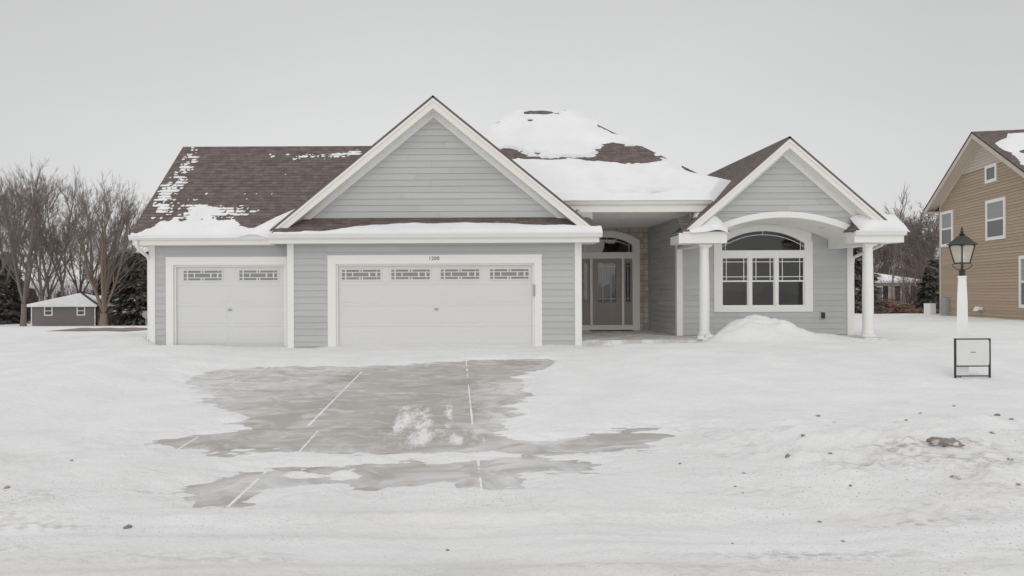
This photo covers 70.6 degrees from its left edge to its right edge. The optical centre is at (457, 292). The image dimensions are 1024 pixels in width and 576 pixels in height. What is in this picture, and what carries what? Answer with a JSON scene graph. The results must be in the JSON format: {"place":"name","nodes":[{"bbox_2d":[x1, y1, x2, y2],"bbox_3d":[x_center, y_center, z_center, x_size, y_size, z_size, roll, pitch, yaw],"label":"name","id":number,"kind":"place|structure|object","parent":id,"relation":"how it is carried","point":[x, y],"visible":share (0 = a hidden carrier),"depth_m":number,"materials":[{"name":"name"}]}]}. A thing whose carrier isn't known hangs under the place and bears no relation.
{"place":"outdoors","nodes":[
{"label":"outdoors","id":0,"kind":"place"},
{"bbox_2d":[172,452,632,507],"bbox_3d":[-0.393,1.681,6.210,6.000,0.166,1.920,0,0,0],"label":"driveway apron","id":1,"kind":"object","parent":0,"point":[497,473],"visible":0.22,"depth_m":6.35,"materials":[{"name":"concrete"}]},
{"bbox_2d":[226,472,266,506],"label":"driveway joint","id":2,"kind":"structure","parent":1,"relation":"on","point":[242,493],"depth_m":5.88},
{"bbox_2d":[477,460,482,490],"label":"driveway joint","id":3,"kind":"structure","parent":1,"relation":"on","point":[480,479],"depth_m":6.21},
{"bbox_2d":[144,428,674,453],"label":"sidewalk","id":4,"kind":"structure","parent":0,"point":[349,441],"depth_m":7.67,"materials":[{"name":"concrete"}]},
{"bbox_2d":[178,436,198,448],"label":"driveway joint","id":5,"kind":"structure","parent":4,"relation":"on","point":[188,442],"depth_m":7.61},
{"bbox_2d":[299,431,318,451],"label":"driveway joint","id":6,"kind":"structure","parent":4,"relation":"on","point":[301,449],"depth_m":7.68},
{"bbox_2d":[184,359,657,428],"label":"driveway","id":7,"kind":"structure","parent":0,"point":[433,395],"depth_m":10.75,"materials":[{"name":"concrete"}]},
{"bbox_2d":[196,367,266,401],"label":"driveway joint","id":8,"kind":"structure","parent":7,"relation":"on","point":[235,382],"depth_m":12.09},
{"bbox_2d":[307,365,367,425],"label":"driveway joint","id":9,"kind":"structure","parent":7,"relation":"on","point":[320,413],"depth_m":9.88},
{"bbox_2d":[466,361,473,423],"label":"driveway joint","id":10,"kind":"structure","parent":7,"relation":"on","point":[471,414],"depth_m":9.95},
{"bbox_2d":[0,296,1023,575],"bbox_3d":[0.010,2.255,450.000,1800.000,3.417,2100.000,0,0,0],"label":"snow ground","id":11,"kind":"structure","parent":0,"point":[878,490],"depth_m":6.17,"materials":[{"name":"white snow"}]},
{"bbox_2d":[0,268,20,324],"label":"evergreen tree","id":12,"kind":"object","parent":11,"relation":"on","point":[7,305],"visible":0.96,"depth_m":95.66,"materials":[{"name":"green plant"}]},
{"bbox_2d":[0,255,30,321],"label":"evergreen tree","id":13,"kind":"object","parent":11,"relation":"on","point":[6,272],"visible":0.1,"depth_m":107.10,"materials":[{"name":"green plant"}]},
{"bbox_2d":[0,278,32,322],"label":"evergreen tree","id":14,"kind":"object","parent":11,"relation":"on","point":[16,298],"visible":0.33,"depth_m":98.33,"materials":[{"name":"green plant"}]},
{"bbox_2d":[0,176,42,274],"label":"bare tree","id":15,"kind":"object","parent":11,"relation":"on","point":[21,218],"visible":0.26,"depth_m":93.30,"materials":[{"name":"brown plant"}]},
{"bbox_2d":[0,163,57,289],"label":"bare tree","id":16,"kind":"object","parent":11,"relation":"on","point":[8,276],"visible":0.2,"depth_m":99.19,"materials":[{"name":"brown plant"}]},
{"bbox_2d":[0,157,71,325],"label":"bare tree","id":17,"kind":"object","parent":11,"relation":"on","point":[9,226],"visible":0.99,"depth_m":79.24,"materials":[{"name":"brown plant"}]},
{"bbox_2d":[0,183,89,300],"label":"bare tree","id":18,"kind":"object","parent":11,"relation":"on","point":[41,293],"visible":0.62,"depth_m":97.89,"materials":[{"name":"brown plant"}]},
{"bbox_2d":[6,168,93,296],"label":"bare tree","id":19,"kind":"object","parent":11,"relation":"on","point":[61,281],"visible":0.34,"depth_m":102.36,"materials":[{"name":"brown plant"}]},
{"bbox_2d":[5,270,96,320],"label":"thicket","id":20,"kind":"object","parent":11,"relation":"on","point":[47,297],"visible":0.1,"depth_m":106.12,"materials":[{"name":"brown plant"}]},
{"bbox_2d":[14,210,89,298],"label":"bare tree","id":21,"kind":"object","parent":11,"relation":"on","point":[45,272],"visible":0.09,"depth_m":118.19,"materials":[{"name":"brown plant"}]},
{"bbox_2d":[27,292,118,325],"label":"gray house","id":22,"kind":"structure","parent":11,"relation":"on","point":[72,310],"depth_m":85.00,"materials":[{"name":"paint"}]},
{"bbox_2d":[44,307,52,315],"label":"window","id":23,"kind":"structure","parent":22,"relation":"in","point":[48,311],"depth_m":84.93,"materials":[{"name":"white paint"}]},
{"bbox_2d":[77,307,84,315],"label":"window","id":24,"kind":"structure","parent":22,"relation":"in","point":[80,310],"depth_m":84.93,"materials":[{"name":"white paint"}]},
{"bbox_2d":[35,206,116,292],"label":"bare tree","id":25,"kind":"object","parent":11,"relation":"on","point":[72,268],"visible":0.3,"depth_m":107.82,"materials":[{"name":"brown plant"}]},
{"bbox_2d":[46,168,150,325],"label":"bare tree","id":26,"kind":"object","parent":11,"relation":"on","point":[105,280],"visible":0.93,"depth_m":79.57,"materials":[{"name":"brown plant"}]},
{"bbox_2d":[53,327,146,331],"bbox_3d":[-16.492,1.960,34.250,5.400,0.505,2.500,0,0,0],"label":"kerb strip","id":27,"kind":"object","parent":11,"relation":"on","point":[112,329],"visible":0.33,"depth_m":33.69,"materials":[{"name":"concrete"}]},
{"bbox_2d":[89,264,111,295],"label":"evergreen tree","id":28,"kind":"object","parent":11,"relation":"on","point":[99,290],"visible":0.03,"depth_m":95.03,"materials":[{"name":"green plant"}]},
{"bbox_2d":[70,182,140,283],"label":"bare tree","id":29,"kind":"object","parent":11,"relation":"on","point":[103,219],"visible":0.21,"depth_m":119.47,"materials":[{"name":"brown plant"}]},
{"bbox_2d":[100,251,135,324],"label":"evergreen tree","id":30,"kind":"object","parent":11,"relation":"on","point":[116,296],"visible":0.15,"depth_m":86.62,"materials":[{"name":"green plant"}]},
{"bbox_2d":[90,298,146,325],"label":"thicket","id":31,"kind":"object","parent":11,"relation":"on","point":[108,309],"visible":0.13,"depth_m":84.73,"materials":[{"name":"brown plant"}]},
{"bbox_2d":[110,190,143,259],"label":"bare tree","id":32,"kind":"object","parent":11,"relation":"on","point":[134,207],"visible":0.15,"depth_m":104.57,"materials":[{"name":"brown plant"}]},
{"bbox_2d":[123,524,131,528],"bbox_3d":[-2.306,1.634,5.031,0.061,0.029,0.051,0,0,-25],"label":"dirt clod","id":33,"kind":"object","parent":11,"relation":"on","point":[127,526],"visible":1,"depth_m":5.01,"materials":[{"name":"brown soil"}]},
{"bbox_2d":[108,252,146,325],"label":"evergreen tree","id":34,"kind":"object","parent":11,"relation":"on","point":[134,295],"visible":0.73,"depth_m":82.75,"materials":[{"name":"green plant"}]},
{"bbox_2d":[106,237,148,257],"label":"bare tree","id":35,"kind":"object","parent":11,"relation":"on","point":[127,250],"visible":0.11,"depth_m":98.64,"materials":[{"name":"brown plant"}]},
{"bbox_2d":[142,311,146,325],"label":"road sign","id":36,"kind":"object","parent":11,"relation":"on","point":[144,314],"visible":0.61,"depth_m":77.94,"materials":[{"name":"grey metal"}]},
{"bbox_2d":[128,95,907,346],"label":"house","id":37,"kind":"structure","parent":11,"relation":"on","point":[784,210],"depth_m":17.94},
{"bbox_2d":[177,267,283,346],"bbox_3d":[-5.684,0.335,18.060,2.790,2.059,0.090,0,0,0],"label":"garage door","id":38,"kind":"structure","parent":37,"relation":"in","point":[219,306],"depth_m":18.04,"materials":[{"name":"white metal"}]},
{"bbox_2d":[129,147,361,237],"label":"roof snow","id":39,"kind":"structure","parent":37,"relation":"on","point":[193,224],"depth_m":17.79,"materials":[{"name":"white snow"}]},
{"bbox_2d":[338,265,531,346],"bbox_3d":[-0.549,0.313,17.810,4.880,2.059,0.090,0,0,0],"label":"garage door","id":40,"kind":"structure","parent":37,"relation":"in","point":[375,303],"depth_m":17.79,"materials":[{"name":"white metal"}]},
{"bbox_2d":[273,222,602,232],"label":"roof snow","id":41,"kind":"structure","parent":37,"relation":"on","point":[415,227],"depth_m":17.23,"materials":[{"name":"white snow"}]},
{"bbox_2d":[480,110,730,200],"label":"roof snow","id":42,"kind":"structure","parent":37,"relation":"on","point":[573,134],"depth_m":19.17,"materials":[{"name":"white snow"}]},
{"bbox_2d":[592,259,621,324],"bbox_3d":[4.730,-0.031,22.792,0.920,2.090,0.107,0,0,0],"label":"front door","id":43,"kind":"structure","parent":37,"relation":"in","point":[604,313],"depth_m":22.80,"materials":[{"name":"paint"}]},
{"bbox_2d":[689,215,728,232],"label":"roof snow","id":44,"kind":"structure","parent":37,"relation":"on","point":[712,222],"depth_m":17.82,"materials":[{"name":"white snow"}]},
{"bbox_2d":[714,225,812,311],"bbox_3d":[8.397,-0.669,19.843,2.710,2.385,0.155,0,0,0],"label":"window","id":45,"kind":"structure","parent":37,"relation":"in","point":[806,253],"depth_m":19.76,"materials":[{"name":"white paint"}]},
{"bbox_2d":[705,333,713,338],"bbox_3d":[6.261,1.080,17.887,0.244,0.152,0.263,0,0,0],"label":"snow clump","id":46,"kind":"object","parent":11,"relation":"on","point":[708,335],"visible":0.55,"depth_m":17.83,"materials":[{"name":"white snow"}]},
{"bbox_2d":[853,247,889,313],"bbox_3d":[21.989,-0.738,40.122,3.602,5.616,3.496,0,0,37],"label":"evergreen tree","id":47,"kind":"object","parent":11,"relation":"on","point":[858,273],"visible":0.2,"depth_m":39.32,"materials":[{"name":"green plant"}]},
{"bbox_2d":[856,295,914,313],"bbox_3d":[30.674,0.935,54.102,5.852,1.951,5.056,0,0,0],"label":"thicket","id":48,"kind":"object","parent":11,"relation":"on","point":[888,302],"visible":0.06,"depth_m":52.80,"materials":[{"name":"brown plant"}]},
{"bbox_2d":[856,273,920,309],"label":"white house","id":49,"kind":"structure","parent":11,"relation":"on","point":[884,286],"depth_m":59.95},
{"bbox_2d":[873,246,904,272],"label":"bare tree","id":50,"kind":"object","parent":11,"relation":"on","point":[884,259],"visible":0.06,"depth_m":76.47,"materials":[{"name":"brown plant"}]},
{"bbox_2d":[874,184,911,302],"bbox_3d":[31.576,-2.463,51.884,1.889,10.998,2.986,0,0,-24],"label":"bare tree","id":51,"kind":"object","parent":11,"relation":"on","point":[894,257],"visible":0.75,"depth_m":51.86,"materials":[{"name":"brown plant"}]},
{"bbox_2d":[873,224,924,275],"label":"bare tree","id":52,"kind":"object","parent":11,"relation":"on","point":[883,264],"visible":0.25,"depth_m":70.70,"materials":[{"name":"brown plant"}]},
{"bbox_2d":[874,297,923,313],"bbox_3d":[27.316,0.952,45.006,3.806,1.336,2.153,0,0,0],"label":"brush pile","id":53,"kind":"object","parent":11,"relation":"on","point":[895,308],"visible":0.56,"depth_m":44.43,"materials":[{"name":"brown plant"}]},
{"bbox_2d":[893,232,910,305],"bbox_3d":[33.529,-1.390,54.224,2.266,8.347,1.434,0,0,-48],"label":"bare tree","id":54,"kind":"object","parent":11,"relation":"on","point":[903,274],"visible":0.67,"depth_m":54.17,"materials":[{"name":"brown plant"}]},
{"bbox_2d":[874,218,936,275],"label":"bare tree","id":55,"kind":"object","parent":11,"relation":"on","point":[909,252],"visible":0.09,"depth_m":75.49,"materials":[{"name":"brown plant"}]},
{"bbox_2d":[876,254,937,306],"bbox_3d":[36.487,-0.618,54.453,6.298,5.159,13.065,0,0,0],"label":"thicket","id":56,"kind":"object","parent":11,"relation":"on","point":[912,296],"visible":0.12,"depth_m":56.55,"materials":[{"name":"brown plant"}]},
{"bbox_2d":[879,202,938,296],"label":"bare tree","id":57,"kind":"object","parent":11,"relation":"on","point":[919,235],"visible":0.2,"depth_m":70.05,"materials":[{"name":"brown plant"}]},
{"bbox_2d":[884,208,938,278],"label":"bare tree","id":58,"kind":"object","parent":11,"relation":"on","point":[928,253],"visible":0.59,"depth_m":66.28,"materials":[{"name":"brown plant"}]},
{"bbox_2d":[891,211,938,275],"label":"bare tree","id":59,"kind":"object","parent":11,"relation":"on","point":[913,248],"visible":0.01,"depth_m":86.42,"materials":[{"name":"brown plant"}]},
{"bbox_2d":[911,266,939,313],"bbox_3d":[30.296,0.130,45.998,2.401,3.744,2.330,0,0,-29],"label":"evergreen tree","id":60,"kind":"object","parent":11,"relation":"on","point":[931,276],"visible":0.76,"depth_m":45.72,"materials":[{"name":"green plant"}]},
{"bbox_2d":[913,258,939,308],"bbox_3d":[33.229,-0.055,50.092,2.913,4.680,3.001,0,0,4],"label":"evergreen tree","id":61,"kind":"object","parent":11,"relation":"on","point":[934,262],"visible":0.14,"depth_m":49.82,"materials":[{"name":"green plant"}]},
{"bbox_2d":[923,303,938,314],"bbox_3d":[23.126,0.805,35.000,0.620,0.602,0.520,0,0,0],"label":"heat pump","id":62,"kind":"object","parent":11,"relation":"on","point":[929,308],"visible":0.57,"depth_m":34.83,"materials":[{"name":"white paint"}]},
{"bbox_2d":[926,437,964,446],"bbox_3d":[4.358,1.333,6.431,0.300,0.081,0.190,0,0,27],"label":"dirt clod","id":63,"kind":"object","parent":11,"relation":"on","point":[942,441],"visible":1,"depth_m":6.39,"materials":[{"name":"brown soil"}]},
{"bbox_2d":[950,475,959,478],"bbox_3d":[3.885,1.441,5.621,0.058,0.036,0.070,0,0,-33],"label":"dirt clod","id":64,"kind":"object","parent":11,"relation":"on","point":[954,477],"visible":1,"depth_m":5.60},
{"bbox_2d":[947,227,977,374],"bbox_3d":[7.851,0.193,11.200,0.290,2.444,0.290,0,0,-10],"label":"lamp post","id":65,"kind":"object","parent":11,"relation":"on","point":[962,245],"visible":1,"depth_m":11.14,"materials":[{"name":"white paint"}]},
{"bbox_2d":[954,338,990,377],"bbox_3d":[7.815,1.091,10.928,0.546,0.800,0.026,0,0,0],"label":"yard sign","id":66,"kind":"object","parent":11,"relation":"on","point":[972,352],"visible":0.92,"depth_m":10.92,"materials":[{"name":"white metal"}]},
{"bbox_2d":[923,129,1023,319],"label":"tan house","id":67,"kind":"structure","parent":11,"relation":"on","point":[978,195],"depth_m":29.91,"materials":[{"name":"beige wood"}]},
{"bbox_2d":[940,210,953,246],"bbox_3d":[22.615,-2.959,33.271,0.060,1.640,1.200,0,0,11],"label":"window","id":68,"kind":"structure","parent":67,"relation":"in","point":[946,217],"depth_m":33.31,"materials":[{"name":"grey"}]},
{"bbox_2d":[985,163,997,183],"bbox_3d":[21.849,-4.890,29.481,0.060,0.730,0.890,0,0,11],"label":"window","id":69,"kind":"structure","parent":67,"relation":"in","point":[991,171],"depth_m":29.45,"materials":[{"name":"grey"}]},
{"bbox_2d":[985,196,1006,240],"bbox_3d":[21.788,-2.980,29.161,0.060,1.650,1.480,0,0,11],"label":"window","id":70,"kind":"structure","parent":67,"relation":"in","point":[995,209],"depth_m":29.17,"materials":[{"name":"grey glass"}]},
{"bbox_2d":[1018,255,1023,307],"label":"window","id":71,"kind":"structure","parent":67,"relation":"in","point":[1021,258],"depth_m":27.38,"materials":[{"name":"grey"}]},
{"bbox_2d":[0,0,1023,295],"label":"sky","id":72,"kind":"structure","parent":0,"point":[886,95],"materials":[{"name":"grey"}]},
{"bbox_2d":[590,330,633,330],"bbox_3d":[4.805,1.177,22.475,1.300,0.015,0.450,0,0,0],"label":"door mat","id":73,"kind":"object","parent":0,"point":[611,330],"depth_m":22.33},
{"bbox_2d":[850,214,909,231],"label":"roof snow","id":74,"kind":"structure","parent":0,"point":[891,222],"depth_m":17.83,"materials":[{"name":"white snow"}]},
{"bbox_2d":[995,133,1023,164],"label":"roof snow","id":75,"kind":"structure","parent":0,"point":[1013,143],"depth_m":28.45,"materials":[{"name":"white snow"}]}
]}

